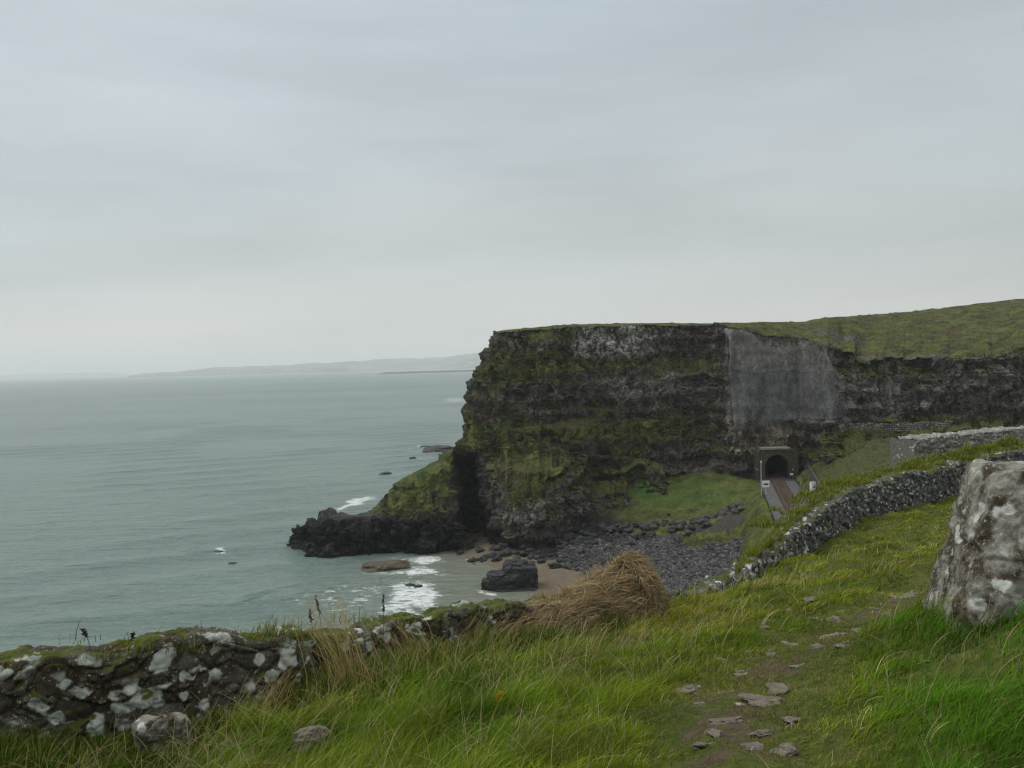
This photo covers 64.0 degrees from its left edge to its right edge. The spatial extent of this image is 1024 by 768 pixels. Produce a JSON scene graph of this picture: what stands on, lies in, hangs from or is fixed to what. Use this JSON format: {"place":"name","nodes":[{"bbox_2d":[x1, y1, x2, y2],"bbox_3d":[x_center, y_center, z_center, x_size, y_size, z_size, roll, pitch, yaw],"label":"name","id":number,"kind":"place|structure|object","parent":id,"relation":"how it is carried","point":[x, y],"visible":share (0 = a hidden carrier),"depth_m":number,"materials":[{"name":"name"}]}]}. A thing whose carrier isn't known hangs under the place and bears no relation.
{"place":"outdoors","nodes":[
{"label":"outdoors","id":0,"kind":"place"},
{"bbox_2d":[0,368,534,651],"bbox_3d":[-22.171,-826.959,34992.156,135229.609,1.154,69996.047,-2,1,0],"label":"sea","id":1,"kind":"structure","parent":0,"point":[128,506],"depth_m":233.16,"materials":[{"name":"liquid"}]},
{"bbox_2d":[378,471,391,474],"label":"rock","id":2,"kind":"object","parent":1,"relation":"in","point":[385,473],"visible":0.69,"depth_m":267.94,"materials":[{"name":"grey stone"}]},
{"bbox_2d":[360,560,410,572],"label":"rock","id":3,"kind":"object","parent":1,"relation":"in","point":[378,566],"visible":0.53,"depth_m":142.32,"materials":[{"name":"beige stone"}]},
{"bbox_2d":[381,370,472,373],"bbox_3d":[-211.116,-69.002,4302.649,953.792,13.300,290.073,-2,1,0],"label":"breakwater","id":4,"kind":"object","parent":1,"relation":"in","point":[427,371],"visible":0.41,"depth_m":4223.99,"materials":[{"name":"grey"}]},
{"bbox_2d":[422,445,452,452],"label":"rock","id":5,"kind":"object","parent":1,"relation":"in","point":[436,448],"visible":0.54,"depth_m":333.93,"materials":[{"name":"grey stone"}]},
{"bbox_2d":[128,353,480,377],"bbox_3d":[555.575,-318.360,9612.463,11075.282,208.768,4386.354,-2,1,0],"label":"coast","id":6,"kind":"structure","parent":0,"point":[474,359],"depth_m":9356.16},
{"bbox_2d":[0,0,1023,374],"label":"sky","id":7,"kind":"structure","parent":0,"point":[185,185],"materials":[{"name":"grey"}]},
{"bbox_2d":[0,439,1023,767],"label":"hillside","id":8,"kind":"structure","parent":0,"point":[728,753],"depth_m":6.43,"materials":[{"name":"green plant"}]},
{"bbox_2d":[131,712,192,759],"bbox_3d":[-3.434,3.466,8.069,0.556,0.457,0.336,-2,2,-29],"label":"rock","id":9,"kind":"object","parent":8,"relation":"on","point":[144,728],"visible":0.75,"depth_m":7.96,"materials":[{"name":"stone"}]},
{"bbox_2d":[232,660,315,721],"bbox_3d":[-2.567,3.238,8.812,0.952,0.669,0.624,-2,1,0],"label":"dry grass clump","id":10,"kind":"object","parent":8,"relation":"on","point":[271,690],"visible":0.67,"depth_m":8.84,"materials":[{"name":"plant"}]},
{"bbox_2d":[0,593,561,767],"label":"stone wall","id":11,"kind":"structure","parent":8,"relation":"on","point":[45,685],"depth_m":8.60,"materials":[{"name":"grey stone"}]},
{"bbox_2d":[79,628,89,648],"bbox_3d":[-4.300,2.568,8.266,0.091,0.230,0.067,-1,1,14],"label":"seed stalk","id":12,"kind":"object","parent":11,"relation":"on","point":[83,633],"visible":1,"depth_m":8.26,"materials":[{"name":"brown plant"}]},
{"bbox_2d":[129,631,135,646],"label":"seed stalk","id":13,"kind":"object","parent":11,"relation":"on","point":[132,636],"visible":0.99,"depth_m":8.35,"materials":[{"name":"brown plant"}]},
{"bbox_2d":[308,608,313,634],"bbox_3d":[-2.318,2.775,9.470,0.070,0.367,0.054,-2,1,0],"label":"seed stalk","id":14,"kind":"object","parent":11,"relation":"on","point":[311,620],"visible":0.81,"depth_m":9.46,"materials":[{"name":"brown plant"}]},
{"bbox_2d":[314,595,321,635],"bbox_3d":[-2.216,2.669,9.366,0.082,0.518,0.056,-2,1,0],"label":"seed stalk","id":15,"kind":"object","parent":11,"relation":"on","point":[317,602],"visible":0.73,"depth_m":9.36,"materials":[{"name":"plant"}]},
{"bbox_2d":[381,594,384,630],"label":"seed stalk","id":16,"kind":"object","parent":11,"relation":"on","point":[383,609],"visible":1,"depth_m":9.86,"materials":[{"name":"plant"}]},
{"bbox_2d":[292,725,331,753],"bbox_3d":[-1.815,3.262,7.477,0.366,0.301,0.268,-2,2,-23],"label":"rock","id":17,"kind":"object","parent":8,"relation":"on","point":[311,729],"visible":0.53,"depth_m":7.39,"materials":[{"name":"grey stone"}]},
{"bbox_2d":[270,560,391,697],"bbox_3d":[-2.048,2.619,9.049,1.407,1.609,0.916,-2,1,0],"label":"dry grass clump","id":18,"kind":"object","parent":8,"relation":"on","point":[346,657],"visible":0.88,"depth_m":8.99,"materials":[{"name":"plant"}]},
{"bbox_2d":[0,603,674,767],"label":"rank grass","id":19,"kind":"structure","parent":8,"relation":"on","point":[47,748],"depth_m":9.13,"materials":[{"name":"green plant"}]},
{"bbox_2d":[356,607,469,665],"bbox_3d":[-1.275,3.162,10.379,1.476,0.852,0.920,-2,1,0],"label":"dry grass clump","id":20,"kind":"object","parent":8,"relation":"on","point":[404,633],"visible":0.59,"depth_m":10.35,"materials":[{"name":"plant"}]},
{"bbox_2d":[441,601,537,658],"bbox_3d":[-0.299,3.330,11.147,1.476,0.764,1.135,-2,1,0],"label":"dry grass clump","id":21,"kind":"object","parent":8,"relation":"on","point":[491,631],"visible":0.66,"depth_m":11.09,"materials":[{"name":"brown plant"}]},
{"bbox_2d":[495,691,504,700],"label":"ragwort","id":22,"kind":"object","parent":8,"relation":"on","point":[499,694],"visible":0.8,"depth_m":6.65,"materials":[{"name":"yellow plant"}]},
{"bbox_2d":[489,548,673,635],"bbox_3d":[1.024,3.794,13.461,4.338,1.809,1.773,-3,2,-44],"label":"dry grass mound","id":23,"kind":"object","parent":8,"relation":"on","point":[626,580],"visible":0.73,"depth_m":13.67,"materials":[{"name":"plant"}]},
{"bbox_2d":[532,614,649,656],"bbox_3d":[1.203,3.249,10.612,1.940,0.502,1.212,-2,1,0],"label":"dry grass clump","id":24,"kind":"object","parent":8,"relation":"on","point":[617,644],"visible":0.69,"depth_m":10.59,"materials":[{"name":"plant"}]},
{"bbox_2d":[673,684,700,694],"bbox_3d":[1.526,2.621,7.021,0.304,0.076,0.219,-5,-5,-21],"label":"path stone","id":25,"kind":"object","parent":8,"relation":"on","point":[692,690],"visible":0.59,"depth_m":7.00,"materials":[{"name":"grey stone"}]},
{"bbox_2d":[692,742,713,749],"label":"path stone","id":26,"kind":"object","parent":8,"relation":"on","point":[697,745],"visible":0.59,"depth_m":5.37,"materials":[{"name":"grey stone"}]},
{"bbox_2d":[706,728,724,737],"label":"pebble","id":27,"kind":"object","parent":8,"relation":"on","point":[714,732],"visible":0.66,"depth_m":5.57,"materials":[{"name":"grey stone"}]},
{"bbox_2d":[716,657,725,662],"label":"pebble","id":28,"kind":"object","parent":8,"relation":"on","point":[724,660],"visible":0.65,"depth_m":8.31,"materials":[{"name":"grey stone"}]},
{"bbox_2d":[708,716,744,724],"bbox_3d":[1.530,2.430,5.873,0.306,0.073,0.219,-5,-6,-15],"label":"path stone","id":29,"kind":"object","parent":8,"relation":"on","point":[727,720],"visible":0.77,"depth_m":5.86,"materials":[{"name":"grey stone"}]},
{"bbox_2d":[733,702,745,705],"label":"pebble","id":30,"kind":"object","parent":8,"relation":"on","point":[737,703],"visible":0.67,"depth_m":6.24,"materials":[{"name":"grey stone"}]},
{"bbox_2d":[732,670,748,676],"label":"path stone","id":31,"kind":"object","parent":8,"relation":"on","point":[737,672],"visible":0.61,"depth_m":7.55,"materials":[{"name":"grey stone"}]},
{"bbox_2d":[740,742,764,750],"bbox_3d":[1.564,2.375,5.340,0.186,0.077,0.137,-2,1,-4],"label":"pebble","id":32,"kind":"object","parent":8,"relation":"on","point":[757,745],"visible":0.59,"depth_m":5.31,"materials":[{"name":"grey stone"}]},
{"bbox_2d":[748,729,771,737],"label":"path stone","id":33,"kind":"object","parent":8,"relation":"on","point":[761,732],"visible":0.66,"depth_m":5.53,"materials":[{"name":"grey stone"}]},
{"bbox_2d":[737,693,784,706],"bbox_3d":[1.930,2.438,6.306,0.396,0.076,0.327,-4,-8,31],"label":"path stone","id":34,"kind":"object","parent":8,"relation":"on","point":[758,699],"visible":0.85,"depth_m":6.26,"materials":[{"name":"grey stone"}]},
{"bbox_2d":[760,625,769,629],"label":"pebble","id":35,"kind":"object","parent":8,"relation":"on","point":[765,626],"visible":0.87,"depth_m":10.23,"materials":[{"name":"grey stone"}]},
{"bbox_2d":[766,652,777,656],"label":"pebble","id":36,"kind":"object","parent":8,"relation":"on","point":[772,653],"visible":0.54,"depth_m":8.08,"materials":[{"name":"grey stone"}]},
{"bbox_2d":[765,682,793,694],"bbox_3d":[2.108,2.415,6.468,0.208,0.107,0.250,-1,1,5],"label":"pebble","id":37,"kind":"object","parent":8,"relation":"on","point":[773,687],"visible":0.73,"depth_m":6.43,"materials":[{"name":"grey stone"}]},
{"bbox_2d":[770,742,799,756],"bbox_3d":[1.740,2.328,5.190,0.223,0.099,0.164,-3,2,-38],"label":"pebble","id":38,"kind":"object","parent":8,"relation":"on","point":[787,749],"visible":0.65,"depth_m":5.16,"materials":[{"name":"grey stone"}]},
{"bbox_2d":[780,641,800,645],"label":"path stone","id":39,"kind":"object","parent":8,"relation":"on","point":[790,644],"visible":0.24,"depth_m":9.60,"materials":[{"name":"grey stone"}]},
{"bbox_2d":[780,716,801,725],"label":"path stone","id":40,"kind":"object","parent":8,"relation":"on","point":[791,719],"visible":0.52,"depth_m":5.82,"materials":[{"name":"grey stone"}]},
{"bbox_2d":[789,663,805,669],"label":"path stone","id":41,"kind":"object","parent":8,"relation":"on","point":[792,667],"visible":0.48,"depth_m":7.15,"materials":[{"name":"grey stone"}]},
{"bbox_2d":[803,596,816,603],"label":"pebble","id":42,"kind":"object","parent":8,"relation":"on","point":[808,599],"visible":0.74,"depth_m":12.88,"materials":[{"name":"grey stone"}]},
{"bbox_2d":[810,643,824,648],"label":"pebble","id":43,"kind":"object","parent":8,"relation":"on","point":[817,645],"visible":0.46,"depth_m":8.17,"materials":[{"name":"grey stone"}]},
{"bbox_2d":[819,632,845,638],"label":"path stone","id":44,"kind":"object","parent":8,"relation":"on","point":[832,634],"visible":0.29,"depth_m":9.99,"materials":[{"name":"grey stone"}]},
{"bbox_2d":[825,616,840,621],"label":"pebble","id":45,"kind":"object","parent":8,"relation":"on","point":[835,618],"visible":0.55,"depth_m":11.27,"materials":[{"name":"grey stone"}]},
{"bbox_2d":[833,640,850,648],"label":"path stone","id":46,"kind":"object","parent":8,"relation":"on","point":[841,645],"visible":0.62,"depth_m":7.30,"materials":[{"name":"grey stone"}]},
{"bbox_2d":[663,448,1023,599],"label":"stone wall","id":47,"kind":"structure","parent":8,"relation":"on","point":[849,508],"depth_m":29.28,"materials":[{"name":"grey stone"}]},
{"bbox_2d":[1,433,1023,674],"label":"wall turf","id":48,"kind":"object","parent":47,"relation":"on","point":[855,480],"depth_m":26.55,"materials":[{"name":"green plant"}]},
{"bbox_2d":[890,592,917,598],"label":"path stone","id":49,"kind":"object","parent":8,"relation":"on","point":[912,595],"visible":0.77,"depth_m":12.55,"materials":[{"name":"grey stone"}]},
{"bbox_2d":[890,425,1023,467],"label":"stone wall","id":50,"kind":"structure","parent":8,"relation":"on","point":[909,446],"depth_m":48.54,"materials":[{"name":"grey stone"}]},
{"bbox_2d":[923,459,1023,633],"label":"boulder","id":51,"kind":"object","parent":8,"relation":"on","point":[980,557],"visible":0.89,"depth_m":6.43,"materials":[{"name":"stone"}]},
{"bbox_2d":[286,299,1023,557],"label":"headland","id":52,"kind":"structure","parent":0,"point":[559,420],"depth_m":165.33,"materials":[{"name":"black stone"}]},
{"bbox_2d":[724,328,836,429],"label":"rock netting","id":53,"kind":"object","parent":52,"relation":"on","point":[746,367],"visible":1,"depth_m":166.48,"materials":[{"name":"metal"}]},
{"bbox_2d":[838,420,952,432],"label":"stone wall","id":54,"kind":"structure","parent":52,"relation":"on","point":[897,426],"depth_m":157.62,"materials":[{"name":"grey stone"}]},
{"bbox_2d":[465,437,890,597],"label":"cove shore","id":55,"kind":"structure","parent":0,"point":[685,498],"depth_m":148.81,"materials":[{"name":"green plant"}]},
{"bbox_2d":[467,557,476,561],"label":"beach boulder","id":56,"kind":"object","parent":55,"relation":"on","point":[472,559],"visible":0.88,"depth_m":145.41,"materials":[{"name":"grey stone"}]},
{"bbox_2d":[475,548,484,552],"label":"beach boulder","id":57,"kind":"object","parent":55,"relation":"on","point":[478,550],"visible":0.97,"depth_m":150.19,"materials":[{"name":"grey stone"}]},
{"bbox_2d":[486,552,494,558],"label":"beach boulder","id":58,"kind":"object","parent":55,"relation":"on","point":[491,554],"visible":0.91,"depth_m":146.22,"materials":[{"name":"grey stone"}]},
{"bbox_2d":[492,555,501,560],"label":"beach boulder","id":59,"kind":"object","parent":55,"relation":"on","point":[497,558],"visible":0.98,"depth_m":143.77,"materials":[{"name":"grey stone"}]},
{"bbox_2d":[492,545,502,550],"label":"beach boulder","id":60,"kind":"object","parent":55,"relation":"on","point":[496,547],"visible":0.98,"depth_m":148.97,"materials":[{"name":"grey stone"}]},
{"bbox_2d":[499,543,507,547],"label":"beach boulder","id":61,"kind":"object","parent":55,"relation":"on","point":[505,545],"visible":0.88,"depth_m":149.64,"materials":[{"name":"grey stone"}]},
{"bbox_2d":[501,551,511,556],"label":"beach boulder","id":62,"kind":"object","parent":55,"relation":"on","point":[506,553],"visible":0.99,"depth_m":145.23,"materials":[{"name":"grey stone"}]},
{"bbox_2d":[481,559,538,591],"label":"boulder","id":63,"kind":"object","parent":55,"relation":"on","point":[515,575],"visible":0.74,"depth_m":126.93,"materials":[{"name":"grey stone"}]},
{"bbox_2d":[519,551,527,556],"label":"beach boulder","id":64,"kind":"object","parent":55,"relation":"on","point":[523,553],"visible":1,"depth_m":144.78,"materials":[{"name":"grey stone"}]},
{"bbox_2d":[520,544,526,550],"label":"beach boulder","id":65,"kind":"object","parent":55,"relation":"on","point":[523,547],"visible":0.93,"depth_m":147.61,"materials":[{"name":"grey stone"}]},
{"bbox_2d":[537,558,545,563],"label":"beach boulder","id":66,"kind":"object","parent":55,"relation":"on","point":[541,561],"visible":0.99,"depth_m":139.87,"materials":[{"name":"grey stone"}]},
{"bbox_2d":[549,562,560,568],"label":"beach boulder","id":67,"kind":"object","parent":55,"relation":"on","point":[554,565],"visible":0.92,"depth_m":136.44,"materials":[{"name":"grey stone"}]},
{"bbox_2d":[554,539,564,544],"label":"beach boulder","id":68,"kind":"object","parent":55,"relation":"on","point":[557,541],"visible":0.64,"depth_m":148.38,"materials":[{"name":"grey stone"}]},
{"bbox_2d":[556,545,565,549],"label":"beach boulder","id":69,"kind":"object","parent":55,"relation":"on","point":[560,547],"visible":0.83,"depth_m":145.47,"materials":[{"name":"grey stone"}]},
{"bbox_2d":[572,562,579,567],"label":"beach boulder","id":70,"kind":"object","parent":55,"relation":"on","point":[575,564],"visible":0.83,"depth_m":135.69,"materials":[{"name":"grey stone"}]},
{"bbox_2d":[582,530,589,536],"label":"beach boulder","id":71,"kind":"object","parent":55,"relation":"on","point":[585,533],"visible":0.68,"depth_m":151.15,"materials":[{"name":"grey stone"}]},
{"bbox_2d":[589,540,598,544],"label":"beach boulder","id":72,"kind":"object","parent":55,"relation":"on","point":[592,542],"visible":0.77,"depth_m":145.06,"materials":[{"name":"grey stone"}]},
{"bbox_2d":[611,526,618,532],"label":"beach boulder","id":73,"kind":"object","parent":55,"relation":"on","point":[614,529],"visible":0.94,"depth_m":150.32,"materials":[{"name":"grey stone"}]},
{"bbox_2d":[617,524,628,531],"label":"beach boulder","id":74,"kind":"object","parent":55,"relation":"on","point":[622,527],"visible":0.84,"depth_m":149.47,"materials":[{"name":"grey stone"}]},
{"bbox_2d":[623,527,632,532],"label":"beach boulder","id":75,"kind":"object","parent":55,"relation":"on","point":[628,530],"visible":0.98,"depth_m":147.53,"materials":[{"name":"grey stone"}]},
{"bbox_2d":[630,531,641,539],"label":"beach boulder","id":76,"kind":"object","parent":55,"relation":"on","point":[638,534],"visible":0.97,"depth_m":144.38,"materials":[{"name":"stone"}]},
{"bbox_2d":[632,521,643,527],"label":"beach boulder","id":77,"kind":"object","parent":55,"relation":"on","point":[635,524],"visible":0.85,"depth_m":149.15,"materials":[{"name":"grey stone"}]},
{"bbox_2d":[642,523,649,530],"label":"beach boulder","id":78,"kind":"object","parent":55,"relation":"on","point":[646,526],"visible":0.99,"depth_m":146.86,"materials":[{"name":"stone"}]},
{"bbox_2d":[558,537,744,590],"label":"shingle","id":79,"kind":"object","parent":55,"relation":"on","point":[670,559],"visible":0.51,"depth_m":134.13,"materials":[{"name":"gravel"}]},
{"bbox_2d":[647,531,655,536],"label":"beach boulder","id":80,"kind":"object","parent":55,"relation":"on","point":[651,533],"visible":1,"depth_m":143.82,"materials":[{"name":"grey stone"}]},
{"bbox_2d":[650,524,657,530],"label":"beach boulder","id":81,"kind":"object","parent":55,"relation":"on","point":[653,527],"visible":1,"depth_m":146.13,"materials":[{"name":"stone"}]},
{"bbox_2d":[658,522,665,526],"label":"beach boulder","id":82,"kind":"object","parent":55,"relation":"on","point":[661,524],"visible":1,"depth_m":146.84,"materials":[{"name":"stone"}]},
{"bbox_2d":[667,526,673,532],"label":"beach boulder","id":83,"kind":"object","parent":55,"relation":"on","point":[671,528],"visible":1,"depth_m":144.38,"materials":[{"name":"stone"}]},
{"bbox_2d":[675,519,686,527],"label":"beach boulder","id":84,"kind":"object","parent":55,"relation":"on","point":[683,523],"visible":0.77,"depth_m":145.51,"materials":[{"name":"stone"}]},
{"bbox_2d":[684,529,693,536],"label":"beach boulder","id":85,"kind":"object","parent":55,"relation":"on","point":[688,532],"visible":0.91,"depth_m":140.94,"materials":[{"name":"stone"}]},
{"bbox_2d":[687,525,695,530],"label":"beach boulder","id":86,"kind":"object","parent":55,"relation":"on","point":[691,527],"visible":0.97,"depth_m":143.38,"materials":[{"name":"grey stone"}]},
{"bbox_2d":[689,517,695,524],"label":"beach boulder","id":87,"kind":"object","parent":55,"relation":"on","point":[691,521],"visible":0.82,"depth_m":145.59,"materials":[{"name":"stone"}]},
{"bbox_2d":[696,518,705,524],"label":"beach boulder","id":88,"kind":"object","parent":55,"relation":"on","point":[701,521],"visible":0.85,"depth_m":144.42,"materials":[{"name":"stone"}]},
{"bbox_2d":[703,521,711,527],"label":"beach boulder","id":89,"kind":"object","parent":55,"relation":"on","point":[706,524],"visible":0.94,"depth_m":142.65,"materials":[{"name":"grey stone"}]},
{"bbox_2d":[710,511,718,517],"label":"beach boulder","id":90,"kind":"object","parent":55,"relation":"on","point":[715,513],"visible":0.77,"depth_m":145.35,"materials":[{"name":"stone"}]},
{"bbox_2d":[717,511,727,516],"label":"beach boulder","id":91,"kind":"object","parent":55,"relation":"on","point":[722,513],"visible":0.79,"depth_m":144.63,"materials":[{"name":"stone"}]},
{"bbox_2d":[729,504,736,509],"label":"beach boulder","id":92,"kind":"object","parent":55,"relation":"on","point":[731,506],"visible":0.59,"depth_m":145.95,"materials":[{"name":"stone"}]},
{"bbox_2d":[732,508,738,513],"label":"beach boulder","id":93,"kind":"object","parent":55,"relation":"on","point":[735,511],"visible":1,"depth_m":144.04,"materials":[{"name":"stone"}]},
{"bbox_2d":[735,501,744,506],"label":"beach boulder","id":94,"kind":"object","parent":55,"relation":"on","point":[738,503],"visible":0.69,"depth_m":145.04,"materials":[{"name":"stone"}]},
{"bbox_2d":[737,506,745,510],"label":"beach boulder","id":95,"kind":"object","parent":55,"relation":"on","point":[741,508],"visible":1,"depth_m":143.61,"materials":[{"name":"stone"}]},
{"bbox_2d":[752,446,798,480],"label":"tunnel portal","id":96,"kind":"object","parent":55,"relation":"on","point":[782,460],"visible":0.54,"depth_m":161.95,"materials":[{"name":"grey concrete"}]},
{"bbox_2d":[759,475,806,522],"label":"ballast","id":97,"kind":"structure","parent":55,"relation":"on","point":[771,495],"depth_m":144.66,"materials":[{"name":"stone"}]},
{"bbox_2d":[762,481,768,486],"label":"trackside sign","id":98,"kind":"object","parent":97,"relation":"on","point":[765,483],"visible":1,"depth_m":144.20,"materials":[{"name":"metal"}]},
{"bbox_2d":[767,473,799,515],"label":"railway track","id":99,"kind":"structure","parent":97,"relation":"on","point":[780,491],"depth_m":146.97,"materials":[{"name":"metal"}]},
{"bbox_2d":[810,482,815,490],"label":"relay cabinet","id":100,"kind":"object","parent":55,"relation":"on","point":[812,484],"visible":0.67,"depth_m":140.43,"materials":[{"name":"grey metal"}]},
{"bbox_2d":[807,463,819,489],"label":"retaining wall","id":101,"kind":"structure","parent":55,"relation":"on","point":[813,475],"depth_m":149.91,"materials":[{"name":"concrete"}]}
]}

